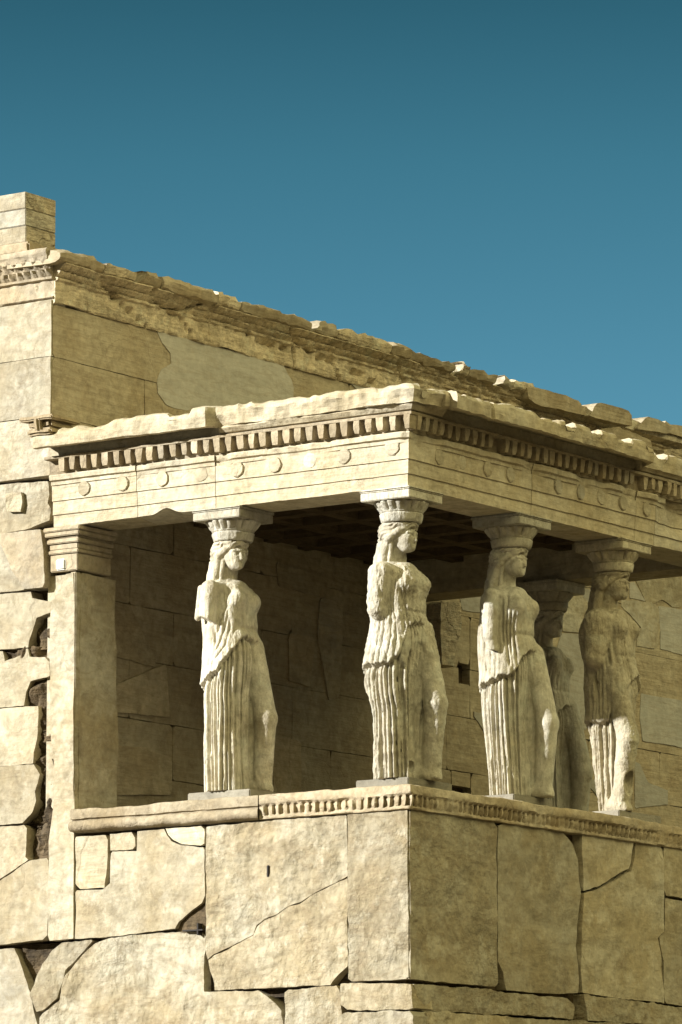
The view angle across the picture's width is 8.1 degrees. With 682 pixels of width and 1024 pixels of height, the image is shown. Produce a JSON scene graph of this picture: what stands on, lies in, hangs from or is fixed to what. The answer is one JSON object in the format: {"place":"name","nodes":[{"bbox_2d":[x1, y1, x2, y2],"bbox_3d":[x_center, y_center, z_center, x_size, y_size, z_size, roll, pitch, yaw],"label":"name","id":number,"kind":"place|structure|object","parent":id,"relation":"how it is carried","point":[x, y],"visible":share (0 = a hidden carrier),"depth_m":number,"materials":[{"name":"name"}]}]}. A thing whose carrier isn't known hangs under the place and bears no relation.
{"place":"outdoors","nodes":[
{"label":"outdoors","id":0,"kind":"place"},
{"bbox_2d":[0,0,681,425],"label":"sky","id":1,"kind":"structure","parent":0,"point":[494,187],"materials":[{"name":"blue"}]},
{"bbox_3d":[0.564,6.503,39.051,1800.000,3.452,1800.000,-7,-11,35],"label":"ground","id":2,"kind":"structure","parent":0,"visible":0},
{"bbox_2d":[0,383,681,1023],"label":"statue porch","id":3,"kind":"object","parent":2,"relation":"on","point":[396,905],"visible":0.97,"depth_m":41.23,"materials":[{"name":"stone"}]},
{"bbox_2d":[188,505,277,799],"bbox_3d":[-0.885,1.246,41.282,0.682,2.528,0.789,-7,-11,35],"label":"caryatid statue","id":4,"kind":"object","parent":3,"relation":"on","point":[240,718],"visible":0.99,"depth_m":41.07,"materials":[{"name":"stone"}]},
{"bbox_2d":[356,485,451,790],"bbox_3d":[0.557,1.081,40.287,0.694,2.529,0.780,-7,-11,35],"label":"caryatid statue","id":5,"kind":"object","parent":3,"relation":"on","point":[404,684],"visible":1,"depth_m":40.08,"materials":[{"name":"stone"}]},
{"bbox_2d":[471,512,558,806],"bbox_3d":[1.508,1.301,41.620,0.723,2.527,0.689,-7,-11,35],"label":"caryatid statue","id":6,"kind":"object","parent":3,"relation":"on","point":[520,721],"visible":1,"depth_m":41.45,"materials":[{"name":"stone"}]},
{"bbox_2d":[516,579,592,810],"bbox_3d":[1.999,1.930,45.429,0.723,2.527,0.689,-7,-11,35],"label":"caryatid statue","id":7,"kind":"object","parent":3,"relation":"on","point":[573,769],"visible":0.41,"depth_m":45.33,"materials":[{"name":"stone"}]},
{"bbox_2d":[574,537,660,823],"bbox_3d":[2.465,1.532,43.020,0.657,2.527,0.773,-7,-11,35],"label":"caryatid statue","id":8,"kind":"object","parent":3,"relation":"on","point":[609,632],"visible":1,"depth_m":42.82,"materials":[{"name":"stone"}]},
{"bbox_2d":[0,247,681,948],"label":"temple","id":9,"kind":"structure","parent":2,"relation":"on","point":[88,341],"depth_m":43.92,"materials":[{"name":"stone"}]},
{"bbox_2d":[0,192,56,254],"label":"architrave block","id":10,"kind":"structure","parent":9,"relation":"on","point":[27,220],"depth_m":43.09,"materials":[{"name":"stone"}]},
{"bbox_2d":[519,387,585,414],"bbox_3d":[2.061,-1.110,49.320,0.462,0.180,1.208,-7,-11,35],"label":"coping stone","id":11,"kind":"object","parent":9,"relation":"on","point":[539,397],"visible":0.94,"depth_m":49.08,"materials":[{"name":"stone"}]},
{"bbox_2d":[582,403,631,426],"bbox_3d":[2.721,-1.013,49.967,0.249,0.183,0.828,-7,-11,35],"label":"coping stone","id":12,"kind":"object","parent":9,"relation":"on","point":[604,413],"visible":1,"depth_m":49.88,"materials":[{"name":"stone"}]},
{"bbox_2d":[600,427,651,447],"bbox_3d":[2.945,-0.770,49.887,0.220,0.142,0.781,-7,-11,35],"label":"coping stone","id":13,"kind":"object","parent":9,"relation":"on","point":[620,433],"visible":0.49,"depth_m":49.72,"materials":[{"name":"stone"}]},
{"bbox_2d":[633,417,671,433],"bbox_3d":[3.231,-0.898,50.737,0.246,0.164,0.686,-7,-11,35],"label":"coping stone","id":14,"kind":"object","parent":9,"relation":"on","point":[648,424],"visible":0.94,"depth_m":50.63,"materials":[{"name":"stone"}]},
{"bbox_2d":[654,449,681,458],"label":"coping stone","id":15,"kind":"object","parent":9,"relation":"on","point":[677,453],"visible":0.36,"depth_m":50.05,"materials":[{"name":"stone"}]},
{"bbox_2d":[662,421,681,437],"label":"coping stone","id":16,"kind":"object","parent":9,"relation":"on","point":[676,430],"visible":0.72,"depth_m":51.08,"materials":[{"name":"stone"}]}
]}

